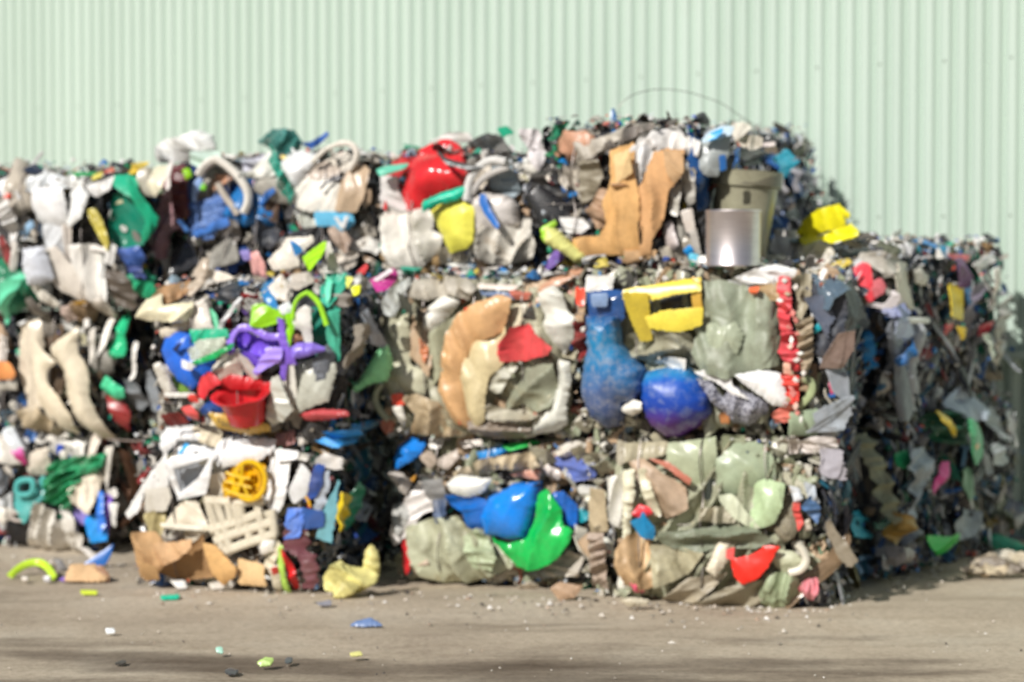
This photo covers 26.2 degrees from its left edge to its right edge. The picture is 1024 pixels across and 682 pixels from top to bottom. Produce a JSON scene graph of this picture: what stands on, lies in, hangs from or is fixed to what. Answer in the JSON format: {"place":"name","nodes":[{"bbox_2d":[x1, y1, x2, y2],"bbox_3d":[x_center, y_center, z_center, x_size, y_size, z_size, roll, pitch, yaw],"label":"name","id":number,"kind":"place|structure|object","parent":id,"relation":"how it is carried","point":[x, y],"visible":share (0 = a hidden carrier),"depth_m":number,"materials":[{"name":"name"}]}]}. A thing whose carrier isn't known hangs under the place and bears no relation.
{"place":"outdoors","nodes":[
{"label":"outdoors","id":0,"kind":"place"},
{"bbox_2d":[0,536,1023,681],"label":"ground","id":1,"kind":"structure","parent":0,"point":[893,636],"depth_m":9.86,"materials":[{"name":"concrete"}]},
{"bbox_2d":[4,520,28,544],"bbox_3d":[-2.878,1.111,12.817,0.152,0.165,0.061,0,2,0],"label":"crumpled plastic film","id":2,"kind":"object","parent":1,"relation":"on","point":[17,532],"visible":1,"depth_m":12.80,"materials":[{"name":"plastic"}]},
{"bbox_2d":[7,558,56,580],"bbox_3d":[-2.488,1.200,11.565,0.288,0.090,0.163,1,2,17],"label":"curved strap","id":3,"kind":"object","parent":1,"relation":"on","point":[23,565],"visible":1,"depth_m":11.61,"materials":[{"name":"plastic"}]},
{"bbox_2d":[27,502,74,550],"bbox_3d":[-2.674,1.072,12.674,0.333,0.301,0.196,0,2,11],"label":"film bag","id":4,"kind":"object","parent":1,"relation":"on","point":[45,531],"visible":1,"depth_m":12.64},
{"bbox_2d":[54,559,66,571],"bbox_3d":[-2.424,1.204,11.813,0.070,0.069,0.029,0,2,0],"label":"scrap","id":5,"kind":"object","parent":1,"relation":"on","point":[60,565],"visible":1,"depth_m":11.80,"materials":[{"name":"plastic"}]},
{"bbox_2d":[0,422,168,551],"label":"waste bale","id":6,"kind":"object","parent":1,"relation":"on","point":[91,486],"visible":0.76,"depth_m":12.69,"materials":[{"name":"plastic"}]},
{"bbox_2d":[2,426,25,451],"bbox_3d":[-2.890,0.564,12.735,0.085,0.157,0.150,-2,3,-44],"label":"white bottle","id":7,"kind":"object","parent":6,"relation":"on","point":[12,439],"visible":1,"depth_m":12.72,"materials":[{"name":"plastic"}]},
{"bbox_2d":[13,476,45,522],"bbox_3d":[-2.793,0.913,12.701,0.246,0.280,0.101,1,2,19],"label":"jerry can","id":8,"kind":"object","parent":6,"relation":"in","point":[24,502],"visible":1,"depth_m":12.69,"materials":[{"name":"plastic"}]},
{"bbox_2d":[0,307,174,440],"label":"waste bale","id":9,"kind":"object","parent":6,"relation":"on","point":[60,364],"visible":0.75,"depth_m":12.56,"materials":[{"name":"plastic"}]},
{"bbox_2d":[0,361,15,379],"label":"orange tub","id":10,"kind":"object","parent":9,"relation":"on","point":[7,371],"visible":1,"depth_m":12.58,"materials":[{"name":"plastic"}]},
{"bbox_2d":[0,150,221,321],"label":"waste bale","id":11,"kind":"object","parent":9,"relation":"on","point":[95,269],"visible":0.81,"depth_m":12.40,"materials":[{"name":"plastic"}]},
{"bbox_2d":[0,273,24,325],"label":"green sheet","id":12,"kind":"object","parent":11,"relation":"in","point":[9,287],"visible":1,"depth_m":12.41,"materials":[{"name":"plastic"}]},
{"bbox_2d":[22,246,54,284],"bbox_3d":[-2.664,-0.423,12.356,0.188,0.223,0.052,0,2,0],"label":"white tub","id":13,"kind":"object","parent":11,"relation":"in","point":[36,265],"visible":1,"depth_m":12.35,"materials":[{"name":"plastic"}]},
{"bbox_2d":[31,186,67,226],"bbox_3d":[-2.601,-0.750,12.362,0.252,0.236,0.078,1,2,24],"label":"white bucket","id":14,"kind":"object","parent":11,"relation":"in","point":[49,204],"visible":1,"depth_m":12.33,"materials":[{"name":"plastic"}]},
{"bbox_2d":[108,173,158,247],"bbox_3d":[-2.130,-0.721,12.267,0.306,0.430,0.163,2,3,39],"label":"green tub","id":15,"kind":"object","parent":11,"relation":"in","point":[133,211],"visible":1,"depth_m":12.33,"materials":[{"name":"plastic"}]},
{"bbox_2d":[100,376,124,400],"bbox_3d":[-2.256,0.266,12.412,0.157,0.142,0.064,1,2,18],"label":"green bottle","id":16,"kind":"object","parent":9,"relation":"on","point":[112,389],"visible":1,"depth_m":12.39,"materials":[{"name":"plastic"}]},
{"bbox_2d":[107,314,130,358],"bbox_3d":[-2.214,-0.026,12.429,0.135,0.252,0.090,-1,2,-21],"label":"green bottle","id":17,"kind":"object","parent":9,"relation":"in","point":[117,348],"visible":1,"depth_m":12.41,"materials":[{"name":"plastic"}]},
{"bbox_2d":[64,563,107,582],"bbox_3d":[-2.210,1.206,11.447,0.226,0.090,0.102,0,2,0],"label":"cardboard piece","id":18,"kind":"object","parent":1,"relation":"on","point":[83,572],"visible":1,"depth_m":11.42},
{"bbox_2d":[81,547,95,558],"bbox_3d":[-2.353,1.181,12.239,0.092,0.067,0.027,0,2,8],"label":"white stick","id":19,"kind":"object","parent":1,"relation":"on","point":[89,553],"visible":0.89,"depth_m":12.23,"materials":[{"name":"plastic"}]},
{"bbox_2d":[80,590,97,594],"bbox_3d":[-2.114,1.256,10.994,0.091,0.022,0.046,0,2,0],"label":"lime scrap","id":20,"kind":"object","parent":1,"relation":"on","point":[89,592],"visible":1,"depth_m":10.98,"materials":[{"name":"plastic"}]},
{"bbox_2d":[84,544,112,565],"bbox_3d":[-2.259,1.169,11.954,0.185,0.130,0.027,0,2,-9],"label":"blue offcut","id":21,"kind":"object","parent":1,"relation":"on","point":[102,558],"visible":0.81,"depth_m":11.95,"materials":[{"name":"plastic"}]},
{"bbox_2d":[95,565,109,581],"bbox_3d":[-2.129,1.208,11.433,0.085,0.089,0.024,0,2,13],"label":"brown wrapper","id":22,"kind":"object","parent":1,"relation":"on","point":[101,569],"visible":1,"depth_m":11.43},
{"bbox_2d":[144,423,166,541],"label":"waste bale","id":23,"kind":"object","parent":1,"relation":"on","point":[163,536],"visible":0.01,"depth_m":12.79,"materials":[{"name":"plastic"}]},
{"bbox_2d":[146,322,186,425],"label":"waste bale","id":24,"kind":"object","parent":23,"relation":"on","point":[154,418],"visible":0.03,"depth_m":12.70,"materials":[{"name":"plastic"}]},
{"bbox_2d":[150,151,303,299],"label":"waste bale","id":25,"kind":"object","parent":24,"relation":"on","point":[222,248],"visible":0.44,"depth_m":12.42,"materials":[{"name":"plastic"}]},
{"bbox_2d":[170,163,189,218],"bbox_3d":[-1.875,-0.848,12.448,0.173,0.317,0.089,1,2,24],"label":"bottle","id":26,"kind":"object","parent":25,"relation":"in","point":[179,191],"visible":0.98,"depth_m":12.41,"materials":[{"name":"plastic"}]},
{"bbox_2d":[155,130,216,162],"bbox_3d":[-1.865,-1.104,12.492,0.401,0.183,0.130,1,2,20],"label":"plastic bag","id":27,"kind":"object","parent":25,"relation":"on","point":[175,149],"visible":0.95,"depth_m":12.45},
{"bbox_2d":[178,185,230,239],"bbox_3d":[-1.708,-0.723,12.388,0.327,0.312,0.130,1,2,20],"label":"basket","id":28,"kind":"object","parent":25,"relation":"in","point":[206,230],"visible":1,"depth_m":12.37,"materials":[{"name":"plastic"}]},
{"bbox_2d":[195,156,252,214],"bbox_3d":[-1.610,-0.870,12.302,0.351,0.330,0.083,1,2,18],"label":"pipe hoop","id":29,"kind":"object","parent":25,"relation":"on","point":[226,166],"visible":1,"depth_m":12.25,"materials":[{"name":"plastic"}]},
{"bbox_2d":[161,594,179,599],"bbox_3d":[-1.683,1.260,10.830,0.093,0.025,0.050,0,2,-10],"label":"turquoise scrap","id":30,"kind":"object","parent":1,"relation":"on","point":[171,597],"visible":1,"depth_m":10.82,"materials":[{"name":"plastic"}]},
{"bbox_2d":[131,531,214,580],"bbox_3d":[-1.723,1.099,11.201,0.420,0.262,0.186,0,2,12],"label":"cardboard box","id":31,"kind":"object","parent":1,"relation":"on","point":[155,553],"visible":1,"depth_m":11.19,"materials":[{"name":"cardboard"}]},
{"bbox_2d":[170,580,186,588],"bbox_3d":[-1.695,1.239,11.189,0.090,0.043,0.040,0,2,0],"label":"white wrapper","id":32,"kind":"object","parent":1,"relation":"on","point":[179,584],"visible":1,"depth_m":11.18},
{"bbox_2d":[208,581,227,589],"bbox_3d":[-1.488,1.237,11.155,0.105,0.048,0.038,0,2,-4],"label":"cream wrapper","id":33,"kind":"object","parent":1,"relation":"on","point":[217,585],"visible":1,"depth_m":11.14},
{"bbox_2d":[203,543,236,584],"bbox_3d":[-1.469,1.126,11.095,0.179,0.220,0.057,0,2,9],"label":"cardboard flap","id":34,"kind":"object","parent":1,"relation":"on","point":[223,568],"visible":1,"depth_m":11.07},
{"bbox_2d":[225,668,238,674],"bbox_3d":[-1.131,1.332,8.870,0.056,0.018,0.081,0,2,0],"label":"black scrap","id":35,"kind":"object","parent":1,"relation":"on","point":[231,671],"visible":1,"depth_m":8.85,"materials":[{"name":"plastic"}]},
{"bbox_2d":[125,420,401,591],"bbox_3d":[-1.270,0.839,11.703,1.231,0.923,1.324,0,2,14],"label":"waste bale","id":36,"kind":"object","parent":1,"relation":"on","point":[325,496],"visible":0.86,"depth_m":11.21,"materials":[{"name":"plastic"}]},
{"bbox_2d":[107,410,176,441],"bbox_3d":[-2.034,0.464,12.088,0.440,0.185,0.010,1,2,20],"label":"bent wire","id":37,"kind":"object","parent":36,"relation":"attached to","point":[130,440],"visible":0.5,"depth_m":12.12,"materials":[{"name":"metal"}]},
{"bbox_2d":[164,452,217,499],"bbox_3d":[-1.617,0.686,11.161,0.265,0.247,0.139,1,2,20],"label":"white box","id":38,"kind":"object","parent":36,"relation":"in","point":[189,476],"visible":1,"depth_m":11.14,"materials":[{"name":"plastic"}]},
{"bbox_2d":[203,494,280,555],"bbox_3d":[-1.362,0.933,11.119,0.404,0.326,0.079,1,2,15],"label":"lattice crate","id":39,"kind":"object","parent":36,"relation":"on","point":[265,525],"visible":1,"depth_m":11.09,"materials":[{"name":"plastic"}]},
{"bbox_2d":[222,459,267,502],"bbox_3d":[-1.343,0.707,11.092,0.246,0.235,0.198,0,2,0],"label":"basket","id":40,"kind":"object","parent":36,"relation":"in","point":[240,482],"visible":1,"depth_m":11.04,"materials":[{"name":"plastic"}]},
{"bbox_2d":[237,558,266,586],"bbox_3d":[-1.309,1.166,11.067,0.180,0.137,0.030,1,2,27],"label":"cardboard sheet","id":41,"kind":"object","parent":36,"relation":"on","point":[250,573],"visible":1,"depth_m":11.06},
{"bbox_2d":[135,235,405,443],"bbox_3d":[-1.188,-0.016,11.592,1.244,1.069,1.383,0,2,12],"label":"waste bale","id":42,"kind":"object","parent":36,"relation":"on","point":[221,304],"visible":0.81,"depth_m":11.12,"materials":[{"name":"plastic"}]},
{"bbox_2d":[162,331,224,389],"bbox_3d":[-1.609,0.103,11.068,0.423,0.296,0.132,1,2,22],"label":"blue bucket","id":43,"kind":"object","parent":42,"relation":"in","point":[180,355],"visible":0.99,"depth_m":11.10,"materials":[{"name":"plastic"}]},
{"bbox_2d":[208,412,270,434],"bbox_3d":[-1.371,0.419,11.053,0.313,0.120,0.138,1,2,16],"label":"gold wrapper","id":44,"kind":"object","parent":42,"relation":"in","point":[219,420],"visible":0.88,"depth_m":11.06,"materials":[{"name":"plastic"}]},
{"bbox_2d":[210,386,270,428],"bbox_3d":[-1.354,0.321,10.981,0.306,0.230,0.303,0,2,0],"label":"red bowl","id":45,"kind":"object","parent":42,"relation":"attached to","point":[248,410],"visible":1,"depth_m":10.94,"materials":[{"name":"plastic"}]},
{"bbox_2d":[226,317,324,380],"bbox_3d":[-1.169,0.038,10.971,0.523,0.318,0.135,1,2,24],"label":"purple basket","id":46,"kind":"object","parent":42,"relation":"in","point":[265,348],"visible":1,"depth_m":10.96,"materials":[{"name":"plastic"}]},
{"bbox_2d":[293,305,312,342],"bbox_3d":[-1.038,-0.071,10.913,0.103,0.216,0.092,0,2,0],"label":"white bar","id":47,"kind":"object","parent":46,"relation":"in","point":[302,319],"visible":1,"depth_m":10.90,"materials":[{"name":"plastic"}]},
{"bbox_2d":[249,290,328,345],"bbox_3d":[-1.098,-0.115,10.928,0.428,0.280,0.086,1,2,23],"label":"lime strap","id":48,"kind":"object","parent":42,"relation":"hanging from","point":[263,315],"visible":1,"depth_m":10.97,"materials":[{"name":"plastic"}]},
{"bbox_2d":[302,241,326,270],"bbox_3d":[-0.988,-0.423,10.997,0.143,0.151,0.036,1,2,26],"label":"lime sheet","id":49,"kind":"object","parent":42,"relation":"on","point":[312,257],"visible":1,"depth_m":10.99,"materials":[{"name":"plastic"}]},
{"bbox_2d":[294,358,336,412],"bbox_3d":[-0.986,0.223,10.964,0.232,0.271,0.044,0,2,14],"label":"bucket side","id":50,"kind":"object","parent":42,"relation":"in","point":[311,392],"visible":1,"depth_m":10.95,"materials":[{"name":"plastic"}]},
{"bbox_2d":[299,409,348,420],"bbox_3d":[-0.940,0.370,10.960,0.284,0.064,0.039,1,2,23],"label":"flat dish","id":51,"kind":"object","parent":42,"relation":"in","point":[319,414],"visible":1,"depth_m":10.95,"materials":[{"name":"plastic"}]},
{"bbox_2d":[311,272,347,361],"bbox_3d":[-0.923,-0.120,10.988,0.180,0.445,0.224,0,2,8],"label":"green crate","id":52,"kind":"object","parent":42,"relation":"in","point":[330,333],"visible":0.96,"depth_m":10.98,"materials":[{"name":"plastic"}]},
{"bbox_2d":[352,346,392,391],"bbox_3d":[-0.718,0.142,11.216,0.232,0.244,0.089,1,2,31],"label":"plastic cone","id":53,"kind":"object","parent":42,"relation":"in","point":[379,368],"visible":1,"depth_m":11.17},
{"bbox_2d":[370,268,397,291],"bbox_3d":[-0.648,-0.305,10.971,0.146,0.120,0.107,0,2,8],"label":"pink bowl","id":54,"kind":"object","parent":42,"relation":"on","point":[386,279],"visible":1,"depth_m":10.99,"materials":[{"name":"plastic"}]},
{"bbox_2d":[257,657,273,666],"bbox_3d":[-1.011,1.317,9.023,0.065,0.037,0.041,0,2,0],"label":"green scrap","id":55,"kind":"object","parent":1,"relation":"on","point":[265,661],"visible":1,"depth_m":9.01,"materials":[{"name":"plastic"}]},
{"bbox_2d":[278,545,290,592],"bbox_3d":[-1.140,1.143,11.041,0.046,0.253,0.092,1,2,29],"label":"lime strip","id":56,"kind":"object","parent":1,"relation":"on","point":[282,573],"visible":1,"depth_m":11.01,"materials":[{"name":"plastic"}]},
{"bbox_2d":[280,548,299,589],"bbox_3d":[-1.103,1.146,11.037,0.055,0.229,0.164,1,2,19],"label":"red strip","id":57,"kind":"object","parent":1,"relation":"on","point":[292,578],"visible":1,"depth_m":11.02,"materials":[{"name":"plastic"}]},
{"bbox_2d":[317,599,331,605],"bbox_3d":[-0.907,1.266,10.632,0.073,0.028,0.037,0,2,-10],"label":"grey scrap","id":58,"kind":"object","parent":1,"relation":"on","point":[326,603],"visible":1,"depth_m":10.62,"materials":[{"name":"plastic"}]},
{"bbox_2d":[323,544,379,598],"bbox_3d":[-0.801,1.143,10.941,0.283,0.252,0.240,0,2,0],"label":"crumpled bag","id":59,"kind":"object","parent":1,"relation":"on","point":[342,579],"visible":1,"depth_m":10.92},
{"bbox_2d":[350,618,381,627],"bbox_3d":[-0.662,1.281,10.005,0.146,0.041,0.044,0,2,0],"label":"blue scrap","id":60,"kind":"object","parent":1,"relation":"on","point":[368,622],"visible":1,"depth_m":9.99,"materials":[{"name":"plastic"}]},
{"bbox_2d":[374,435,430,505],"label":"waste bale","id":61,"kind":"object","parent":1,"relation":"on","point":[392,446],"visible":0.02,"depth_m":12.91,"materials":[{"name":"plastic"}]},
{"bbox_2d":[1,555,1021,681],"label":"litter chips","id":62,"kind":"object","parent":1,"relation":"on","point":[108,563],"visible":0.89,"depth_m":10.68,"materials":[{"name":"plastic"}]},
{"bbox_2d":[0,0,1023,536],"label":"corrugated wall","id":63,"kind":"structure","parent":1,"relation":"on","point":[908,114],"depth_m":14.96,"materials":[{"name":"green"}]},
{"bbox_2d":[387,428,638,589],"bbox_3d":[0.114,0.829,11.779,1.325,0.928,1.350,1,2,18],"label":"waste bale","id":64,"kind":"object","parent":1,"relation":"on","point":[437,529],"visible":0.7,"depth_m":11.28,"materials":[{"name":"plastic"}]},
{"bbox_2d":[394,437,425,468],"bbox_3d":[-0.528,0.583,11.417,0.169,0.161,0.093,0,2,0],"label":"blue bag","id":65,"kind":"object","parent":64,"relation":"in","point":[410,450],"visible":1,"depth_m":11.39,"materials":[{"name":"plastic"}]},
{"bbox_2d":[372,263,608,441],"bbox_3d":[0.009,0.055,11.690,1.232,0.942,1.326,1,2,18],"label":"waste bale","id":66,"kind":"object","parent":64,"relation":"on","point":[451,374],"visible":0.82,"depth_m":11.14,"materials":[{"name":"plastic"}]},
{"bbox_2d":[375,126,584,279],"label":"waste bale","id":67,"kind":"object","parent":66,"relation":"on","point":[518,178],"visible":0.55,"depth_m":11.63,"materials":[{"name":"plastic"}]},
{"bbox_2d":[377,163,408,176],"bbox_3d":[-0.638,-0.915,11.761,0.173,0.073,0.047,0,2,0],"label":"teal strip","id":68,"kind":"object","parent":67,"relation":"attached to","point":[385,170],"visible":1,"depth_m":11.74,"materials":[{"name":"plastic"}]},
{"bbox_2d":[380,208,444,268],"bbox_3d":[-0.533,-0.544,11.797,0.365,0.350,0.151,1,2,28],"label":"cream bag","id":69,"kind":"object","parent":67,"relation":"on","point":[426,242],"visible":0.94,"depth_m":11.79,"materials":[{"name":"plastic"}]},
{"bbox_2d":[402,139,484,210],"bbox_3d":[-0.338,-0.886,11.711,0.250,0.387,0.581,-2,3,-43],"label":"plastic sack","id":70,"kind":"object","parent":67,"relation":"in","point":[430,172],"visible":0.97,"depth_m":11.71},
{"bbox_2d":[422,186,474,252],"bbox_3d":[-0.340,-0.641,11.593,0.278,0.358,0.121,1,2,29],"label":"yellow cup","id":71,"kind":"object","parent":67,"relation":"on","point":[452,213],"visible":1,"depth_m":11.58,"materials":[{"name":"plastic"}]},
{"bbox_2d":[462,156,507,200],"bbox_3d":[-0.143,-0.852,11.516,0.250,0.233,0.044,1,2,22],"label":"pail hoop","id":72,"kind":"object","parent":67,"relation":"on","point":[473,174],"visible":1,"depth_m":11.52,"materials":[{"name":"plastic"}]},
{"bbox_2d":[471,192,520,230],"bbox_3d":[-0.087,-0.673,11.575,0.265,0.222,0.103,0,2,9],"label":"plastic jug","id":73,"kind":"object","parent":67,"relation":"on","point":[505,209],"visible":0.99,"depth_m":11.54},
{"bbox_2d":[497,323,551,361],"bbox_3d":[0.070,0.010,10.990,0.295,0.196,0.088,1,2,18],"label":"red cloth","id":74,"kind":"object","parent":66,"relation":"on","point":[522,343],"visible":1,"depth_m":11.00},
{"bbox_2d":[540,220,584,264],"bbox_3d":[0.268,-0.500,11.143,0.251,0.228,0.074,0,2,-6],"label":"plastic bottle","id":75,"kind":"object","parent":66,"relation":"on","point":[553,237],"visible":1,"depth_m":11.12,"materials":[{"name":"plastic"}]},
{"bbox_2d":[480,481,572,570],"bbox_3d":[0.079,0.935,11.133,0.529,0.445,0.168,1,2,22],"label":"beach ball","id":76,"kind":"object","parent":64,"relation":"in","point":[544,533],"visible":1,"depth_m":11.08,"materials":[{"name":"plastic"}]},
{"bbox_2d":[550,581,581,599],"bbox_3d":[0.266,1.228,10.810,0.155,0.090,0.041,0,2,0],"label":"tan rag","id":77,"kind":"object","parent":1,"relation":"on","point":[560,590],"visible":1,"depth_m":10.80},
{"bbox_2d":[621,597,648,606],"bbox_3d":[0.594,1.256,10.582,0.139,0.051,0.032,0,2,0],"label":"cream rag","id":78,"kind":"object","parent":1,"relation":"on","point":[633,601],"visible":1,"depth_m":10.58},
{"bbox_2d":[573,423,880,608],"bbox_3d":[1.089,0.858,11.193,1.449,0.936,1.264,1,2,15],"label":"waste bale","id":79,"kind":"object","parent":1,"relation":"on","point":[711,506],"visible":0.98,"depth_m":10.68,"materials":[{"name":"plastic"}]},
{"bbox_2d":[630,512,654,538],"bbox_3d":[0.630,0.895,10.680,0.130,0.136,0.042,1,2,19],"label":"blue shard","id":80,"kind":"object","parent":79,"relation":"in","point":[643,526],"visible":1,"depth_m":10.67,"materials":[{"name":"plastic"}]},
{"bbox_2d":[571,254,874,454],"bbox_3d":[1.068,0.048,11.146,1.448,0.979,1.251,0,2,14],"label":"waste bale","id":81,"kind":"object","parent":79,"relation":"on","point":[767,346],"visible":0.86,"depth_m":10.57,"materials":[{"name":"plastic"}]},
{"bbox_2d":[582,254,607,264],"bbox_3d":[0.418,-0.411,11.125,0.128,0.059,0.044,1,2,20],"label":"grey pipe","id":82,"kind":"object","parent":81,"relation":"on","point":[590,256],"visible":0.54,"depth_m":11.12,"materials":[{"name":"plastic"}]},
{"bbox_2d":[581,290,645,428],"bbox_3d":[0.480,0.091,10.735,0.261,0.697,0.342,-2,3,-40],"label":"blue bottle","id":83,"kind":"object","parent":81,"relation":"in","point":[613,373],"visible":1,"depth_m":10.66,"materials":[{"name":"plastic"}]},
{"bbox_2d":[622,276,703,341],"bbox_3d":[0.729,-0.154,10.632,0.404,0.319,0.131,0,2,10],"label":"yellow crate","id":84,"kind":"object","parent":81,"relation":"in","point":[641,318],"visible":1,"depth_m":10.60,"materials":[{"name":"plastic"}]},
{"bbox_2d":[526,108,802,271],"bbox_3d":[0.899,-0.774,11.712,1.216,0.882,1.503,1,2,24],"label":"waste bale","id":85,"kind":"object","parent":81,"relation":"on","point":[584,179],"visible":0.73,"depth_m":11.17,"materials":[{"name":"plastic"}]},
{"bbox_2d":[572,142,684,264],"bbox_3d":[0.582,-0.688,11.033,0.594,0.618,0.118,1,2,27],"label":"brown sheet","id":86,"kind":"object","parent":85,"relation":"hanging from","point":[634,216],"visible":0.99,"depth_m":11.02,"materials":[{"name":"cardboard"}]},
{"bbox_2d":[618,89,759,127],"bbox_3d":[0.962,-1.250,11.809,0.948,0.186,0.045,-1,2,-34],"label":"loose wire","id":87,"kind":"object","parent":85,"relation":"on","point":[688,92],"visible":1,"depth_m":11.77,"materials":[{"name":"grey metal"}]},
{"bbox_2d":[699,125,733,176],"bbox_3d":[1.016,-0.945,10.913,0.186,0.258,0.193,0,2,0],"label":"plastic bottle","id":88,"kind":"object","parent":85,"relation":"attached to","point":[714,150],"visible":1,"depth_m":10.95,"materials":[{"name":"plastic"}]},
{"bbox_2d":[641,368,711,436],"bbox_3d":[0.790,0.303,10.694,0.314,0.347,0.351,-2,3,-44],"label":"play ball","id":89,"kind":"object","parent":81,"relation":"in","point":[676,402],"visible":1,"depth_m":10.59,"materials":[{"name":"plastic"}]},
{"bbox_2d":[705,209,761,266],"bbox_3d":[1.077,-0.499,10.709,0.278,0.275,0.278,0,2,0],"label":"steel drum","id":90,"kind":"object","parent":81,"relation":"on","point":[733,237],"visible":1,"depth_m":10.59,"materials":[{"name":"metal"}]},
{"bbox_2d":[711,168,782,269],"bbox_3d":[1.196,-0.614,11.186,0.368,0.525,0.371,0,2,0],"label":"plastic bucket","id":91,"kind":"object","parent":81,"relation":"on","point":[746,189],"visible":0.66,"depth_m":11.05,"materials":[{"name":"plastic"}]},
{"bbox_2d":[731,545,779,583],"bbox_3d":[1.162,1.072,10.540,0.246,0.196,0.021,1,2,23],"label":"scrap","id":92,"kind":"object","parent":79,"relation":"attached to","point":[752,567],"visible":1,"depth_m":10.54,"materials":[{"name":"plastic"}]},
{"bbox_2d":[846,387,1023,581],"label":"waste bale","id":93,"kind":"object","parent":1,"relation":"on","point":[923,475],"visible":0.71,"depth_m":11.88,"materials":[{"name":"plastic"}]},
{"bbox_2d":[765,228,1021,421],"bbox_3d":[1.945,-0.106,12.275,1.245,1.032,2.082,1,2,33],"label":"waste bale","id":94,"kind":"object","parent":93,"relation":"on","point":[929,306],"visible":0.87,"depth_m":11.90,"materials":[{"name":"plastic"}]},
{"bbox_2d":[796,204,858,244],"bbox_3d":[1.638,-0.609,11.483,0.391,0.216,0.110,1,2,35],"label":"yellow sheet","id":95,"kind":"object","parent":94,"relation":"on","point":[815,224],"visible":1,"depth_m":11.49,"materials":[{"name":"plastic"}]},
{"bbox_2d":[853,262,873,302],"bbox_3d":[1.817,-0.304,11.378,0.111,0.214,0.045,0,2,0],"label":"red flap","id":96,"kind":"object","parent":94,"relation":"attached to","point":[865,279],"visible":0.94,"depth_m":11.37,"materials":[{"name":"plastic"}]},
{"bbox_2d":[967,241,994,253],"bbox_3d":[2.735,-0.526,12.802,0.099,0.110,0.320,2,3,44],"label":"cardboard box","id":97,"kind":"object","parent":94,"relation":"on","point":[987,246],"visible":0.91,"depth_m":12.81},
{"bbox_2d":[926,533,959,554],"bbox_3d":[2.327,1.085,11.801,0.041,0.122,0.380,2,3,39],"label":"green bag","id":98,"kind":"object","parent":93,"relation":"in","point":[939,545],"visible":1,"depth_m":11.75,"materials":[{"name":"plastic"}]},
{"bbox_2d":[968,418,983,464],"bbox_3d":[2.525,0.549,11.987,0.062,0.260,0.267,1,2,24],"label":"green oval","id":99,"kind":"object","parent":93,"relation":"on","point":[975,433],"visible":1,"depth_m":11.95,"materials":[{"name":"plastic"}]},
{"bbox_2d":[960,549,1023,575],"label":"film heap","id":100,"kind":"object","parent":1,"relation":"on","point":[999,562],"visible":1,"depth_m":11.69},
{"bbox_2d":[982,534,1023,552],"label":"green film","id":101,"kind":"object","parent":1,"relation":"on","point":[1000,541],"visible":0.93,"depth_m":12.48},
{"bbox_2d":[987,500,1023,523],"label":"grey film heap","id":102,"kind":"object","parent":1,"relation":"on","point":[1018,510],"visible":0.23,"depth_m":13.31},
{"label":"waste bale","id":103,"kind":"object","parent":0,"visible":0},
{"bbox_2d":[237,128,412,296],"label":"waste bale","id":104,"kind":"object","parent":103,"relation":"on","point":[326,186],"visible":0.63,"depth_m":12.13,"materials":[{"name":"plastic"}]},
{"bbox_2d":[281,150,318,187],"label":"white dome","id":105,"kind":"structure","parent":104,"relation":"on","point":[297,167],"depth_m":12.13,"materials":[{"name":"plastic"}]},
{"bbox_2d":[314,211,354,231],"bbox_3d":[-0.976,-0.656,12.052,0.229,0.115,0.057,1,2,19],"label":"foil packet","id":106,"kind":"object","parent":104,"relation":"on","point":[340,221],"visible":1,"depth_m":12.05,"materials":[{"name":"plastic"}]},
{"bbox_2d":[310,139,360,173],"bbox_3d":[-0.938,-1.014,12.132,0.297,0.185,0.228,1,2,20],"label":"handled basket","id":107,"kind":"object","parent":104,"relation":"on","point":[351,163],"visible":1,"depth_m":12.05,"materials":[{"name":"plastic"}]},
{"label":"waste bale","id":108,"kind":"object","parent":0,"visible":0},
{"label":"waste bale","id":109,"kind":"object","parent":108,"relation":"on","visible":0},
{"bbox_2d":[653,119,825,251],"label":"waste bale","id":110,"kind":"object","parent":109,"relation":"on","point":[800,204],"visible":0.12,"depth_m":13.32,"materials":[{"name":"plastic"}]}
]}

